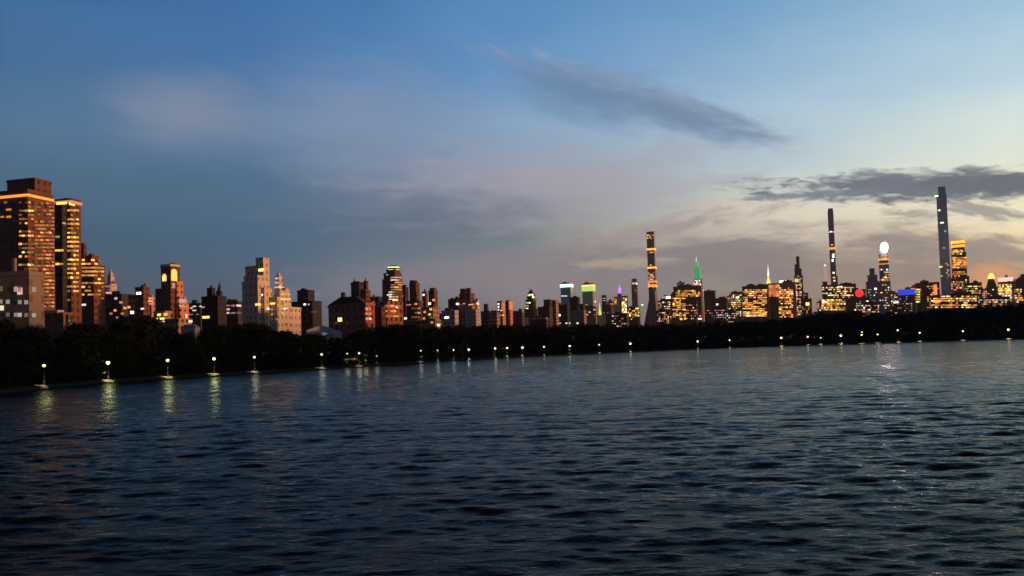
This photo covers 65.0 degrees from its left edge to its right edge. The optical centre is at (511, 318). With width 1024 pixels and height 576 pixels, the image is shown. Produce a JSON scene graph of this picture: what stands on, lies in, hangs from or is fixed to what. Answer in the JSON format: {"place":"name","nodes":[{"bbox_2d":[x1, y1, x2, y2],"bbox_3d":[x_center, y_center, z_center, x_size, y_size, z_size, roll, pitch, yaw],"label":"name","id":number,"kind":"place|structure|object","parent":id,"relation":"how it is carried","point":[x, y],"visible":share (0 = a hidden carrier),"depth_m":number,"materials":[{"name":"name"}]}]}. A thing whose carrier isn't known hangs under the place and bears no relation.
{"place":"outdoors","nodes":[
{"label":"outdoors","id":0,"kind":"place"},
{"bbox_2d":[0,338,1013,390],"bbox_3d":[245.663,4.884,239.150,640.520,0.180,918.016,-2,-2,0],"label":"path","id":1,"kind":"structure","parent":0,"point":[309,367],"depth_m":182.22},
{"bbox_2d":[0,339,1023,575],"bbox_3d":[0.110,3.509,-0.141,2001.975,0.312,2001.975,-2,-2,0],"label":"water","id":2,"kind":"structure","parent":0,"point":[891,459],"depth_m":23.93,"materials":[{"name":"blue liquid"}]},
{"bbox_2d":[0,338,1023,393],"bbox_3d":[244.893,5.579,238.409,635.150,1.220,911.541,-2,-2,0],"label":"embankment","id":3,"kind":"structure","parent":0,"point":[59,385],"depth_m":190.10,"materials":[{"name":"stone"}]},
{"bbox_2d":[0,0,1023,337],"label":"sky","id":4,"kind":"structure","parent":0,"point":[500,150],"materials":[{"name":"blue"}]},
{"bbox_2d":[2,330,1023,387],"bbox_3d":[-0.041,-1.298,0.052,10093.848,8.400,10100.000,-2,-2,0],"label":"ground","id":5,"kind":"structure","parent":0,"point":[450,357],"depth_m":510.12,"materials":[{"name":"soil"}]},
{"bbox_2d":[0,258,45,336],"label":"apartment building","id":6,"kind":"structure","parent":5,"relation":"on","point":[22,297],"depth_m":176.09,"materials":[{"name":"beige stone"}]},
{"bbox_2d":[0,177,54,326],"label":"apartment building","id":7,"kind":"structure","parent":5,"relation":"on","point":[27,228],"depth_m":334.78,"materials":[{"name":"brown brick"}]},
{"bbox_2d":[0,201,54,306],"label":"small lit windows","id":8,"kind":"structure","parent":7,"relation":"in","point":[4,201],"depth_m":339.62,"materials":[{"name":"yellow"}]},
{"bbox_2d":[44,310,71,358],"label":"apartment building","id":9,"kind":"structure","parent":5,"relation":"on","point":[57,322],"depth_m":199.06,"materials":[{"name":"grey brick"}]},
{"bbox_2d":[54,198,81,324],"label":"apartment building","id":10,"kind":"structure","parent":5,"relation":"on","point":[68,279],"depth_m":374.12,"materials":[{"name":"brown brick"}]},
{"bbox_2d":[81,243,105,359],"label":"apartment building","id":11,"kind":"structure","parent":5,"relation":"on","point":[93,287],"depth_m":415.01,"materials":[{"name":"brown brick"}]},
{"bbox_2d":[105,269,116,293],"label":"tower","id":12,"kind":"structure","parent":5,"relation":"on","point":[110,286],"depth_m":555.02,"materials":[{"name":"stone"}]},
{"bbox_2d":[105,291,136,358],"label":"apartment building","id":13,"kind":"structure","parent":5,"relation":"on","point":[117,303],"depth_m":460.44,"materials":[{"name":"brick"}]},
{"bbox_2d":[135,283,154,360],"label":"apartment building","id":14,"kind":"structure","parent":5,"relation":"on","point":[145,304],"depth_m":508.06,"materials":[{"name":"brown brick"}]},
{"bbox_2d":[153,262,192,358],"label":"tower","id":15,"kind":"structure","parent":5,"relation":"on","point":[171,308],"depth_m":458.53,"materials":[{"name":"brown brick"}]},
{"bbox_2d":[171,269,176,280],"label":"arched window","id":16,"kind":"structure","parent":15,"relation":"in","point":[173,272],"depth_m":459.42,"materials":[{"name":"yellow glass"}]},
{"bbox_2d":[180,324,199,368],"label":"pavilion","id":17,"kind":"structure","parent":5,"relation":"on","point":[193,329],"depth_m":198.71,"materials":[{"name":"grey stone"}]},
{"bbox_2d":[188,300,201,334],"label":"apartment building","id":18,"kind":"structure","parent":5,"relation":"on","point":[195,310],"depth_m":556.74,"materials":[{"name":"brick"}]},
{"bbox_2d":[201,278,226,351],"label":"apartment building","id":19,"kind":"structure","parent":5,"relation":"on","point":[214,309],"depth_m":401.35,"materials":[{"name":"black stone"}]},
{"bbox_2d":[226,299,242,354],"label":"apartment building","id":20,"kind":"structure","parent":5,"relation":"on","point":[234,312],"depth_m":527.23,"materials":[{"name":"grey"}]},
{"bbox_2d":[241,257,301,357],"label":"tower","id":21,"kind":"structure","parent":5,"relation":"on","point":[262,305],"depth_m":366.22,"materials":[{"name":"stone"}]},
{"bbox_2d":[291,288,321,350],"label":"apartment building","id":22,"kind":"structure","parent":5,"relation":"on","point":[311,310],"depth_m":500.15,"materials":[{"name":"black stone"}]},
{"bbox_2d":[306,326,341,355],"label":"museum pavilion","id":23,"kind":"structure","parent":5,"relation":"on","point":[332,332],"depth_m":322.02,"materials":[{"name":"white paint"}]},
{"bbox_2d":[327,292,375,353],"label":"apartment building","id":24,"kind":"structure","parent":5,"relation":"on","point":[349,315],"depth_m":321.01,"materials":[{"name":"red brick"}]},
{"bbox_2d":[350,277,382,301],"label":"tower","id":25,"kind":"structure","parent":5,"relation":"on","point":[361,289],"depth_m":549.86,"materials":[{"name":"black stone"}]},
{"bbox_2d":[375,301,402,352],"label":"apartment building","id":26,"kind":"structure","parent":5,"relation":"on","point":[387,313],"depth_m":341.26,"materials":[{"name":"red brick"}]},
{"bbox_2d":[382,265,403,324],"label":"tower","id":27,"kind":"structure","parent":5,"relation":"on","point":[392,286],"depth_m":630.92,"materials":[{"name":"brown brick"}]},
{"bbox_2d":[403,285,408,323],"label":"apartment building","id":28,"kind":"structure","parent":5,"relation":"on","point":[405,294],"depth_m":691.84,"materials":[{"name":"black stone"}]},
{"bbox_2d":[404,280,423,353],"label":"tower","id":29,"kind":"structure","parent":5,"relation":"on","point":[414,304],"depth_m":593.75,"materials":[{"name":"brown brick"}]},
{"bbox_2d":[422,289,427,306],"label":"tower","id":30,"kind":"structure","parent":5,"relation":"on","point":[425,297],"depth_m":646.25,"materials":[{"name":"brown brick"}]},
{"bbox_2d":[418,288,441,352],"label":"tower","id":31,"kind":"structure","parent":5,"relation":"on","point":[430,315],"depth_m":583.80,"materials":[{"name":"brown brick"}]},
{"bbox_2d":[441,308,458,351],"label":"apartment building","id":32,"kind":"structure","parent":5,"relation":"on","point":[450,316],"depth_m":615.76,"materials":[{"name":"grey concrete"}]},
{"bbox_2d":[448,288,479,348],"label":"apartment building","id":33,"kind":"structure","parent":5,"relation":"on","point":[466,304],"depth_m":754.62,"materials":[{"name":"brick"}]},
{"bbox_2d":[481,304,490,348],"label":"apartment building","id":34,"kind":"structure","parent":5,"relation":"on","point":[484,316],"depth_m":817.48,"materials":[{"name":"brick"}]},
{"bbox_2d":[488,310,499,341],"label":"apartment building","id":35,"kind":"structure","parent":5,"relation":"on","point":[493,317],"depth_m":797.42,"materials":[{"name":"brick"}]},
{"bbox_2d":[497,300,512,348],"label":"apartment building","id":36,"kind":"structure","parent":5,"relation":"on","point":[505,309],"depth_m":858.03,"materials":[{"name":"brick"}]},
{"bbox_2d":[501,302,504,309],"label":"lit window","id":37,"kind":"structure","parent":36,"relation":"in","point":[502,303],"depth_m":857.37,"materials":[{"name":"orange glass"}]},
{"bbox_2d":[509,301,512,309],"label":"lit window","id":38,"kind":"structure","parent":36,"relation":"in","point":[510,302],"depth_m":874.60,"materials":[{"name":"orange glass"}]},
{"bbox_2d":[0,303,1023,387],"bbox_3d":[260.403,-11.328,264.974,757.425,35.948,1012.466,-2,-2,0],"label":"wood","id":39,"kind":"object","parent":5,"relation":"on","point":[132,343],"visible":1,"depth_m":286.07,"materials":[{"name":"green plant"}]},
{"bbox_2d":[512,309,524,346],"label":"apartment building","id":40,"kind":"structure","parent":5,"relation":"on","point":[519,317],"depth_m":777.52,"materials":[{"name":"stone"}]},
{"bbox_2d":[524,289,537,325],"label":"tower","id":41,"kind":"structure","parent":5,"relation":"on","point":[530,311],"depth_m":896.94,"materials":[{"name":"brown brick"}]},
{"bbox_2d":[530,315,548,346],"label":"apartment building","id":42,"kind":"structure","parent":5,"relation":"on","point":[537,320],"depth_m":756.65,"materials":[{"name":"grey stone"}]},
{"bbox_2d":[537,299,558,326],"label":"apartment building","id":43,"kind":"structure","parent":5,"relation":"on","point":[549,309],"depth_m":877.88,"materials":[{"name":"brick"}]},
{"bbox_2d":[559,303,570,338],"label":"apartment building","id":44,"kind":"structure","parent":5,"relation":"on","point":[564,315],"depth_m":994.41,"materials":[{"name":"black stone"}]},
{"bbox_2d":[560,282,572,304],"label":"tower","id":45,"kind":"structure","parent":5,"relation":"on","point":[566,291],"depth_m":1691.62,"materials":[{"name":"blue glass"}]},
{"bbox_2d":[570,296,586,339],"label":"apartment building","id":46,"kind":"structure","parent":5,"relation":"on","point":[578,315],"depth_m":1074.14,"materials":[{"name":"black stone"}]},
{"bbox_2d":[582,282,595,306],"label":"tower","id":47,"kind":"structure","parent":5,"relation":"on","point":[588,292],"depth_m":1736.62,"materials":[{"name":"grey concrete"}]},
{"bbox_2d":[585,305,599,346],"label":"apartment building","id":48,"kind":"structure","parent":5,"relation":"on","point":[592,312],"depth_m":1287.28,"materials":[{"name":"brick"}]},
{"bbox_2d":[599,302,605,344],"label":"church spire","id":49,"kind":"structure","parent":5,"relation":"on","point":[602,319],"depth_m":1488.83,"materials":[{"name":"stone"}]},
{"bbox_2d":[601,295,612,335],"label":"tower","id":50,"kind":"structure","parent":5,"relation":"on","point":[607,309],"depth_m":1583.54,"materials":[{"name":"grey"}]},
{"bbox_2d":[607,298,614,313],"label":"apartment building","id":51,"kind":"structure","parent":5,"relation":"on","point":[610,301],"depth_m":2376.44,"materials":[{"name":"grey concrete"}]},
{"bbox_2d":[614,297,618,311],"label":"tower","id":52,"kind":"structure","parent":5,"relation":"on","point":[616,303],"depth_m":1982.11,"materials":[{"name":"brown concrete"}]},
{"bbox_2d":[617,284,621,312],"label":"tower","id":53,"kind":"structure","parent":5,"relation":"on","point":[619,294],"depth_m":2278.79,"materials":[{"name":"stone"}]},
{"bbox_2d":[611,311,629,344],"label":"apartment building","id":54,"kind":"structure","parent":5,"relation":"on","point":[618,319],"depth_m":1282.01,"materials":[{"name":"black stone"}]},
{"bbox_2d":[621,296,627,312],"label":"tower","id":55,"kind":"structure","parent":5,"relation":"on","point":[624,303],"depth_m":1978.45,"materials":[{"name":"yellow glass"}]},
{"bbox_2d":[627,306,640,342],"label":"apartment building","id":56,"kind":"structure","parent":5,"relation":"on","point":[634,315],"depth_m":1477.39,"materials":[{"name":"grey"}]},
{"bbox_2d":[631,279,638,306],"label":"tower","id":57,"kind":"structure","parent":5,"relation":"on","point":[635,293],"depth_m":2468.38,"materials":[{"name":"stone"}]},
{"bbox_2d":[641,287,657,342],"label":"tower","id":58,"kind":"structure","parent":5,"relation":"on","point":[650,317],"depth_m":2253.88,"materials":[{"name":"stone"}]},
{"bbox_2d":[646,231,657,302],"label":"skyscraper","id":59,"kind":"structure","parent":5,"relation":"on","point":[651,260],"depth_m":2903.59,"materials":[{"name":"stone"}]},
{"bbox_2d":[657,299,661,309],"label":"apartment building","id":60,"kind":"structure","parent":5,"relation":"on","point":[659,304],"depth_m":2652.39,"materials":[{"name":"stone"}]},
{"bbox_2d":[656,308,671,343],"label":"apartment building","id":61,"kind":"structure","parent":5,"relation":"on","point":[663,316],"depth_m":1468.73,"materials":[{"name":"brick"}]},
{"bbox_2d":[661,295,671,323],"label":"tower","id":62,"kind":"structure","parent":5,"relation":"on","point":[666,302],"depth_m":2151.80,"materials":[{"name":"grey"}]},
{"bbox_2d":[670,284,704,341],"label":"office block","id":63,"kind":"structure","parent":5,"relation":"on","point":[687,306],"depth_m":2083.21,"materials":[{"name":"brown"}]},
{"bbox_2d":[673,304,701,319],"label":"small lit windows","id":64,"kind":"structure","parent":63,"relation":"in","point":[680,317],"depth_m":2065.27,"materials":[{"name":"yellow glass"}]},
{"bbox_2d":[694,258,704,321],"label":"skyscraper","id":65,"kind":"structure","parent":5,"relation":"on","point":[698,280],"depth_m":4478.05,"materials":[{"name":"green concrete"}]},
{"bbox_2d":[703,289,715,324],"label":"office block","id":66,"kind":"structure","parent":5,"relation":"on","point":[709,303],"depth_m":1934.17,"materials":[{"name":"black stone"}]},
{"bbox_2d":[715,296,727,340],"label":"office block","id":67,"kind":"structure","parent":5,"relation":"on","point":[721,304],"depth_m":1734.74,"materials":[{"name":"black stone"}]},
{"bbox_2d":[726,294,730,309],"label":"apartment building","id":68,"kind":"structure","parent":5,"relation":"on","point":[729,301],"depth_m":2506.22,"materials":[{"name":"grey concrete"}]},
{"bbox_2d":[724,308,735,340],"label":"apartment building","id":69,"kind":"structure","parent":5,"relation":"on","point":[730,315],"depth_m":1442.86,"materials":[{"name":"black stone"}]},
{"bbox_2d":[730,291,743,340],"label":"office block","id":70,"kind":"structure","parent":5,"relation":"on","point":[736,302],"depth_m":2013.42,"materials":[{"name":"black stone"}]},
{"bbox_2d":[742,284,769,339],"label":"office block","id":71,"kind":"structure","parent":5,"relation":"on","point":[756,304],"depth_m":1901.93,"materials":[{"name":"black stone"}]},
{"bbox_2d":[742,312,766,316],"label":"small lit windows","id":72,"kind":"structure","parent":71,"relation":"in","point":[744,314],"depth_m":1901.69,"materials":[{"name":"yellow glass"}]},
{"bbox_2d":[764,270,770,284],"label":"skyscraper","id":73,"kind":"structure","parent":5,"relation":"on","point":[768,281],"depth_m":3813.45,"materials":[{"name":"yellow concrete"}]},
{"bbox_2d":[767,280,797,338],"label":"office block","id":74,"kind":"structure","parent":5,"relation":"on","point":[783,299],"depth_m":1923.02,"materials":[{"name":"brick"}]},
{"bbox_2d":[794,256,803,318],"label":"skyscraper","id":75,"kind":"structure","parent":5,"relation":"on","point":[798,278],"depth_m":2441.87,"materials":[{"name":"black stone"}]},
{"bbox_2d":[800,296,811,337],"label":"office block","id":76,"kind":"structure","parent":5,"relation":"on","point":[806,305],"depth_m":1777.44,"materials":[{"name":"black stone"}]},
{"bbox_2d":[816,300,822,311],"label":"apartment building","id":77,"kind":"structure","parent":5,"relation":"on","point":[819,306],"depth_m":2517.59,"materials":[{"name":"brick"}]},
{"bbox_2d":[822,264,827,284],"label":"mast","id":78,"kind":"object","parent":5,"relation":"on","point":[825,282],"visible":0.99,"depth_m":2515.46,"materials":[{"name":"grey"}]},
{"bbox_2d":[828,208,837,284],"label":"skyscraper","id":79,"kind":"structure","parent":5,"relation":"on","point":[834,277],"depth_m":2461.45,"materials":[{"name":"stone"}]},
{"bbox_2d":[821,281,855,336],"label":"office block","id":80,"kind":"structure","parent":5,"relation":"on","point":[838,298],"depth_m":1931.24,"materials":[{"name":"yellow stone"}]},
{"bbox_2d":[822,286,844,309],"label":"small lit windows","id":81,"kind":"structure","parent":80,"relation":"in","point":[837,286],"depth_m":1933.99,"materials":[{"name":"yellow glass"}]},
{"bbox_2d":[853,289,868,334],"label":"office block","id":82,"kind":"structure","parent":5,"relation":"on","point":[858,300],"depth_m":1736.74,"materials":[{"name":"black stone"}]},
{"bbox_2d":[856,288,865,297],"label":"apartment building","id":83,"kind":"structure","parent":5,"relation":"on","point":[864,291],"depth_m":2647.68,"materials":[{"name":"brick"}]},
{"bbox_2d":[861,301,880,334],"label":"apartment building","id":84,"kind":"structure","parent":5,"relation":"on","point":[870,307],"depth_m":1363.41,"materials":[{"name":"brick"}]},
{"bbox_2d":[865,268,879,302],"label":"tower","id":85,"kind":"structure","parent":5,"relation":"on","point":[872,288],"depth_m":2181.59,"materials":[{"name":"stone"}]},
{"bbox_2d":[878,242,891,314],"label":"skyscraper","id":86,"kind":"structure","parent":5,"relation":"on","point":[884,288],"depth_m":2260.78,"materials":[{"name":"stone"}]},
{"bbox_2d":[891,290,898,305],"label":"apartment building","id":87,"kind":"structure","parent":5,"relation":"on","point":[894,294],"depth_m":2611.60,"materials":[{"name":"brown brick"}]},
{"bbox_2d":[889,304,904,333],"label":"apartment building","id":88,"kind":"structure","parent":5,"relation":"on","point":[897,308],"depth_m":1257.88,"materials":[{"name":"stone"}]},
{"bbox_2d":[893,297,900,305],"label":"office block","id":89,"kind":"structure","parent":5,"relation":"on","point":[895,301],"depth_m":1530.96,"materials":[{"name":"stone"}]},
{"bbox_2d":[898,287,914,333],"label":"office block","id":90,"kind":"structure","parent":5,"relation":"on","point":[906,297],"depth_m":1696.43,"materials":[{"name":"black stone"}]},
{"bbox_2d":[911,285,915,312],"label":"apartment building","id":91,"kind":"structure","parent":5,"relation":"on","point":[912,286],"depth_m":2586.94,"materials":[{"name":"stone"}]},
{"bbox_2d":[915,280,939,332],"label":"office block","id":92,"kind":"structure","parent":5,"relation":"on","point":[924,289],"depth_m":1763.76,"materials":[{"name":"black stone"}]},
{"bbox_2d":[935,186,951,294],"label":"skyscraper","id":93,"kind":"structure","parent":5,"relation":"on","point":[943,238],"depth_m":2237.69,"materials":[{"name":"grey glass"}]},
{"bbox_2d":[928,291,978,330],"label":"office block","id":94,"kind":"structure","parent":5,"relation":"on","point":[966,300],"depth_m":1306.71,"materials":[{"name":"brown"}]},
{"bbox_2d":[933,300,973,307],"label":"small lit windows","id":95,"kind":"structure","parent":94,"relation":"in","point":[934,301],"depth_m":1310.52,"materials":[{"name":"yellow"}]},
{"bbox_2d":[950,240,969,292],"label":"skyscraper","id":96,"kind":"structure","parent":5,"relation":"on","point":[960,277],"depth_m":2133.70,"materials":[{"name":"yellow"}]},
{"bbox_2d":[953,279,966,289],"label":"small lit windows","id":97,"kind":"structure","parent":96,"relation":"in","point":[965,279],"depth_m":2131.87,"materials":[{"name":"yellow glass"}]},
{"bbox_2d":[963,280,981,297],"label":"office block","id":98,"kind":"structure","parent":5,"relation":"on","point":[975,286],"depth_m":1727.16,"materials":[{"name":"grey"}]},
{"bbox_2d":[982,287,985,297],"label":"apartment building","id":99,"kind":"structure","parent":5,"relation":"on","point":[983,293],"depth_m":2324.67,"materials":[{"name":"brown brick"}]},
{"bbox_2d":[985,273,997,297],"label":"tower","id":100,"kind":"structure","parent":5,"relation":"on","point":[991,288],"depth_m":1883.88,"materials":[{"name":"brown brick"}]},
{"bbox_2d":[978,294,1009,329],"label":"apartment building","id":101,"kind":"structure","parent":5,"relation":"on","point":[997,299],"depth_m":1276.77,"materials":[{"name":"brick"}]},
{"bbox_2d":[997,275,1014,306],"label":"office block","id":102,"kind":"structure","parent":5,"relation":"on","point":[1005,289],"depth_m":1612.98,"materials":[{"name":"brick"}]},
{"bbox_2d":[1013,274,1023,323],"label":"office block","id":103,"kind":"structure","parent":5,"relation":"on","point":[1019,289],"depth_m":1595.47,"materials":[{"name":"grey"}]}
]}

